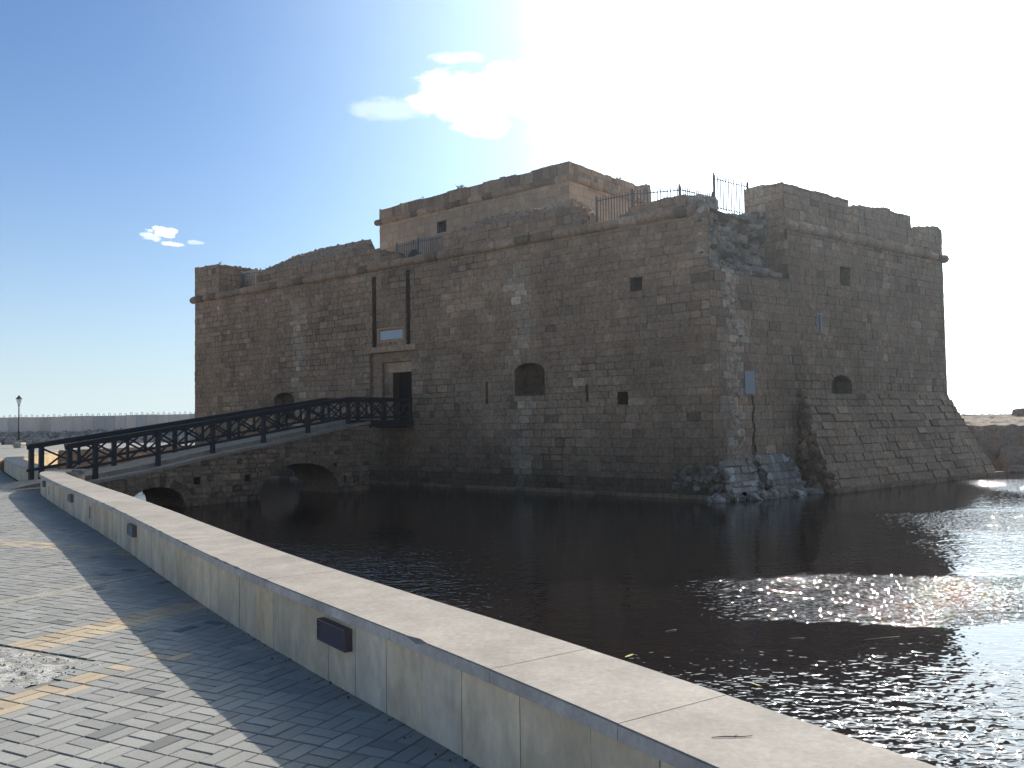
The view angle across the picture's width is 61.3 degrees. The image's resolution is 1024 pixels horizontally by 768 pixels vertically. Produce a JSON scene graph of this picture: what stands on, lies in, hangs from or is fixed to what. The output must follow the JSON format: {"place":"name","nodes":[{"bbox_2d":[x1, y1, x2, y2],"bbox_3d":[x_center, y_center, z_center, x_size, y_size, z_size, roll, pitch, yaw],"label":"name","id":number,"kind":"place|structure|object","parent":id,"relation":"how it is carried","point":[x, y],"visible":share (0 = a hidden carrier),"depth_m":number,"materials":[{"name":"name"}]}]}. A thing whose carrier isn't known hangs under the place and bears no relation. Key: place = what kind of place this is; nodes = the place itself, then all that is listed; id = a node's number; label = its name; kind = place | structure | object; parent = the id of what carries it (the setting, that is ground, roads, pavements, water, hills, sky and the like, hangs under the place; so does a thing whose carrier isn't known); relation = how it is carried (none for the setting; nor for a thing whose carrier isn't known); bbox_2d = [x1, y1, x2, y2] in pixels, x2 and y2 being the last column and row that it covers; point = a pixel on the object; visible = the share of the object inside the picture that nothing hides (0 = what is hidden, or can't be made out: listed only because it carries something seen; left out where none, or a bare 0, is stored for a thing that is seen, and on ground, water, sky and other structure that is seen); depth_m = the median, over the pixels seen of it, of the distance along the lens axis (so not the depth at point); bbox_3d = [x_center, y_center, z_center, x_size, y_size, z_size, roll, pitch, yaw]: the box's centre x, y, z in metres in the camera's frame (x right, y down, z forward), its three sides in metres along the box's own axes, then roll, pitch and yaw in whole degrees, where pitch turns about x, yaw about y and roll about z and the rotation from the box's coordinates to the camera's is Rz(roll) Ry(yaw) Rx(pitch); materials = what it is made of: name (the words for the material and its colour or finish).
{"place":"outdoors","nodes":[
{"label":"outdoors","id":0,"kind":"place"},
{"bbox_2d":[0,441,473,767],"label":"promenade","id":1,"kind":"structure","parent":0,"point":[7,450],"depth_m":68.68,"materials":[{"name":"stone"}]},
{"bbox_2d":[0,442,25,447],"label":"stone bench","id":2,"kind":"object","parent":1,"relation":"on","point":[18,445],"visible":0.97,"depth_m":75.21,"materials":[{"name":"white stone"}]},
{"bbox_2d":[16,395,21,439],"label":"street lamp","id":3,"kind":"object","parent":1,"relation":"on","point":[18,398],"visible":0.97,"depth_m":94.39,"materials":[{"name":"metal"}]},
{"bbox_2d":[0,450,58,480],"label":"seat wall","id":4,"kind":"structure","parent":1,"relation":"on","point":[14,467],"depth_m":31.55,"materials":[{"name":"concrete"}]},
{"bbox_2d":[0,412,194,441],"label":"breakwater wall","id":5,"kind":"structure","parent":1,"relation":"on","point":[49,424],"depth_m":96.77,"materials":[{"name":"concrete"}]},
{"bbox_2d":[0,428,194,444],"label":"rock armour","id":6,"kind":"object","parent":1,"relation":"on","point":[28,437],"visible":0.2,"depth_m":95.27,"materials":[{"name":"stone"}]},
{"bbox_2d":[58,445,193,469],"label":"seat wall","id":7,"kind":"structure","parent":1,"relation":"on","point":[74,457],"depth_m":48.08,"materials":[{"name":"concrete"}]},
{"bbox_2d":[0,420,370,506],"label":"stone bridge","id":8,"kind":"structure","parent":1,"relation":"on","point":[333,457],"depth_m":28.81,"materials":[{"name":"brown stone"}]},
{"bbox_2d":[26,398,386,479],"bbox_3d":[-9.705,1.767,30.656,0.150,2.613,14.126,-3,-3,39],"label":"timber railing","id":9,"kind":"object","parent":8,"relation":"on","point":[41,467],"visible":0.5,"depth_m":28.42,"materials":[{"name":"brown wood"}]},
{"bbox_2d":[64,397,412,478],"bbox_3d":[-8.388,1.706,29.854,0.150,2.600,13.726,-3,-3,39],"label":"timber railing","id":10,"kind":"object","parent":8,"relation":"on","point":[95,464],"visible":0.98,"depth_m":28.47,"materials":[{"name":"brown wood"}]},
{"bbox_2d":[351,420,413,427],"bbox_3d":[-5.591,1.607,34.531,1.870,0.320,3.340,-3,-3,39],"label":"timber landing","id":11,"kind":"object","parent":8,"relation":"on","point":[392,423],"visible":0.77,"depth_m":34.20,"materials":[{"name":"brown wood"}]},
{"bbox_2d":[0,490,479,767],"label":"paving","id":12,"kind":"structure","parent":1,"relation":"on","point":[41,539],"depth_m":5.48,"materials":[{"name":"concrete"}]},
{"bbox_2d":[0,647,99,692],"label":"repair patch","id":13,"kind":"object","parent":12,"relation":"on","point":[9,675],"visible":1,"depth_m":5.99,"materials":[{"name":"grey concrete"}]},
{"bbox_2d":[0,649,98,686],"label":"gravel","id":14,"kind":"structure","parent":13,"relation":"on","point":[25,673],"depth_m":5.95,"materials":[{"name":"grey gravel"}]},
{"bbox_2d":[0,572,157,605],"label":"cement seam","id":15,"kind":"object","parent":12,"relation":"on","point":[7,602],"visible":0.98,"depth_m":8.92,"materials":[{"name":"grey concrete"}]},
{"bbox_2d":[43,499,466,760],"bbox_3d":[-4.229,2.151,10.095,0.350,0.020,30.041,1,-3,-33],"label":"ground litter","id":16,"kind":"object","parent":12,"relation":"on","point":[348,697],"visible":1,"depth_m":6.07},
{"bbox_2d":[39,469,938,767],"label":"seat wall","id":17,"kind":"structure","parent":1,"relation":"on","point":[481,691],"depth_m":4.40,"materials":[{"name":"concrete"}]},
{"bbox_2d":[68,494,73,502],"bbox_3d":[-8.351,2.158,16.338,0.056,0.140,0.400,1,-3,-34],"label":"wall light","id":18,"kind":"object","parent":17,"relation":"attached to","point":[70,498],"visible":1,"depth_m":16.18,"materials":[{"name":"metal"}]},
{"bbox_2d":[127,523,136,536],"bbox_3d":[-4.882,1.877,11.087,0.056,0.140,0.400,1,-3,-33],"label":"wall light","id":19,"kind":"object","parent":17,"relation":"attached to","point":[131,530],"visible":1,"depth_m":11.00,"materials":[{"name":"metal"}]},
{"bbox_2d":[317,617,351,652],"bbox_3d":[-1.119,1.575,5.432,0.056,0.135,0.420,1,-3,-36],"label":"wall light","id":20,"kind":"object","parent":17,"relation":"attached to","point":[334,634],"visible":1,"depth_m":5.38,"materials":[{"name":"metal"}]},
{"bbox_2d":[711,735,751,737],"bbox_3d":[0.794,1.272,3.123,0.150,0.004,0.020,-1,-2,-1],"label":"twig","id":21,"kind":"object","parent":17,"relation":"on","point":[731,736],"visible":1,"depth_m":3.12,"materials":[{"name":"wood"}]},
{"bbox_2d":[0,0,1023,417],"label":"sky","id":22,"kind":"structure","parent":0,"point":[144,144],"materials":[{"name":"blue"}]},
{"bbox_2d":[135,472,1023,767],"bbox_3d":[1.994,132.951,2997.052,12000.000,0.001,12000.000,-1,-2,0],"label":"water","id":23,"kind":"structure","parent":0,"point":[733,596],"depth_m":13.56,"materials":[{"name":"liquid"}]},
{"bbox_2d":[189,161,1004,502],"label":"castle","id":24,"kind":"structure","parent":23,"relation":"in","point":[557,337],"depth_m":31.85,"materials":[{"name":"stone"}]},
{"bbox_2d":[240,268,260,287],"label":"iron railing","id":25,"kind":"object","parent":24,"relation":"on","point":[249,273],"visible":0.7,"depth_m":44.09,"materials":[{"name":"black metal"}]},
{"bbox_2d":[274,393,294,419],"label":"window","id":26,"kind":"structure","parent":24,"relation":"in","point":[283,398],"depth_m":41.13,"materials":[{"name":"stone"}]},
{"bbox_2d":[380,329,401,339],"bbox_3d":[-5.031,-2.057,36.095,1.350,0.360,0.042,-3,-3,39],"label":"plaque","id":27,"kind":"object","parent":24,"relation":"attached to","point":[391,334],"visible":1,"depth_m":36.08,"materials":[{"name":"stone"}]},
{"bbox_2d":[399,372,411,419],"bbox_3d":[-4.263,0.589,36.211,1.244,2.200,0.050,-3,-3,39],"label":"door","id":28,"kind":"structure","parent":24,"relation":"in","point":[405,379],"depth_m":36.38,"materials":[{"name":"brown wood"}]},
{"bbox_2d":[396,233,447,257],"bbox_3d":[-3.667,-5.634,36.154,3.554,1.090,0.112,-3,-3,40],"label":"iron railing","id":29,"kind":"object","parent":24,"relation":"on","point":[415,242],"visible":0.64,"depth_m":36.35,"materials":[{"name":"black metal"}]},
{"bbox_2d":[515,363,544,395],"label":"window","id":30,"kind":"structure","parent":24,"relation":"in","point":[529,377],"depth_m":31.99,"materials":[{"name":"stone"}]},
{"bbox_2d":[617,392,627,404],"bbox_3d":[3.951,0.478,29.253,0.410,0.430,0.750,-3,-3,39],"label":"window","id":31,"kind":"structure","parent":24,"relation":"in","point":[622,396],"depth_m":29.34,"materials":[{"name":"stone"}]},
{"bbox_2d":[630,276,641,291],"bbox_3d":[4.244,-3.336,28.881,0.470,0.470,0.350,-3,-3,39],"label":"window","id":32,"kind":"structure","parent":24,"relation":"in","point":[635,282],"depth_m":29.02,"materials":[{"name":"stone"}]},
{"bbox_2d":[595,185,678,221],"bbox_3d":[4.301,-6.142,29.993,3.044,1.250,0.346,-2,-3,25],"label":"iron railing","id":33,"kind":"object","parent":24,"relation":"on","point":[631,195],"visible":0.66,"depth_m":30.06,"materials":[{"name":"black metal"}]},
{"bbox_2d":[679,184,713,196],"bbox_3d":[6.165,-6.099,29.542,1.752,1.150,0.453,1,-3,-37],"label":"iron railing","id":34,"kind":"object","parent":24,"relation":"on","point":[691,191],"visible":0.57,"depth_m":29.25,"materials":[{"name":"black metal"}]},
{"bbox_2d":[712,172,748,213],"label":"iron gate panel","id":35,"kind":"structure","parent":24,"relation":"on","point":[731,183],"depth_m":30.47,"materials":[{"name":"black metal"}]},
{"bbox_2d":[744,371,754,393],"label":"wall panel","id":36,"kind":"structure","parent":24,"relation":"attached to","point":[749,382],"depth_m":28.07,"materials":[{"name":"metal"}]},
{"bbox_2d":[831,375,851,393],"bbox_3d":[11.836,0.047,31.731,1.320,0.730,0.600,1,-3,-38],"label":"window","id":37,"kind":"structure","parent":24,"relation":"in","point":[840,384],"depth_m":32.15,"materials":[{"name":"stone"}]},
{"bbox_2d":[840,267,849,285],"bbox_3d":[12.145,-3.968,32.164,0.660,0.680,0.550,1,-3,-38],"label":"window","id":38,"kind":"structure","parent":24,"relation":"in","point":[844,272],"depth_m":32.28,"materials":[{"name":"stone"}]},
{"bbox_2d":[1000,465,1023,472],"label":"boulder","id":39,"kind":"object","parent":23,"relation":"in","point":[1015,469],"visible":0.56,"depth_m":37.31,"materials":[{"name":"grey stone"}]},
{"bbox_2d":[961,414,1023,464],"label":"rocky shore","id":40,"kind":"structure","parent":0,"point":[993,434],"depth_m":39.27,"materials":[{"name":"beige stone"}]},
{"bbox_2d":[994,446,1023,470],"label":"boulder","id":41,"kind":"object","parent":40,"relation":"on","point":[1010,455],"visible":0.59,"depth_m":38.06,"materials":[{"name":"grey stone"}]},
{"bbox_2d":[1011,408,1023,415],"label":"boulder","id":42,"kind":"object","parent":40,"relation":"on","point":[1018,412],"visible":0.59,"depth_m":46.25,"materials":[{"name":"grey stone"}]}
]}

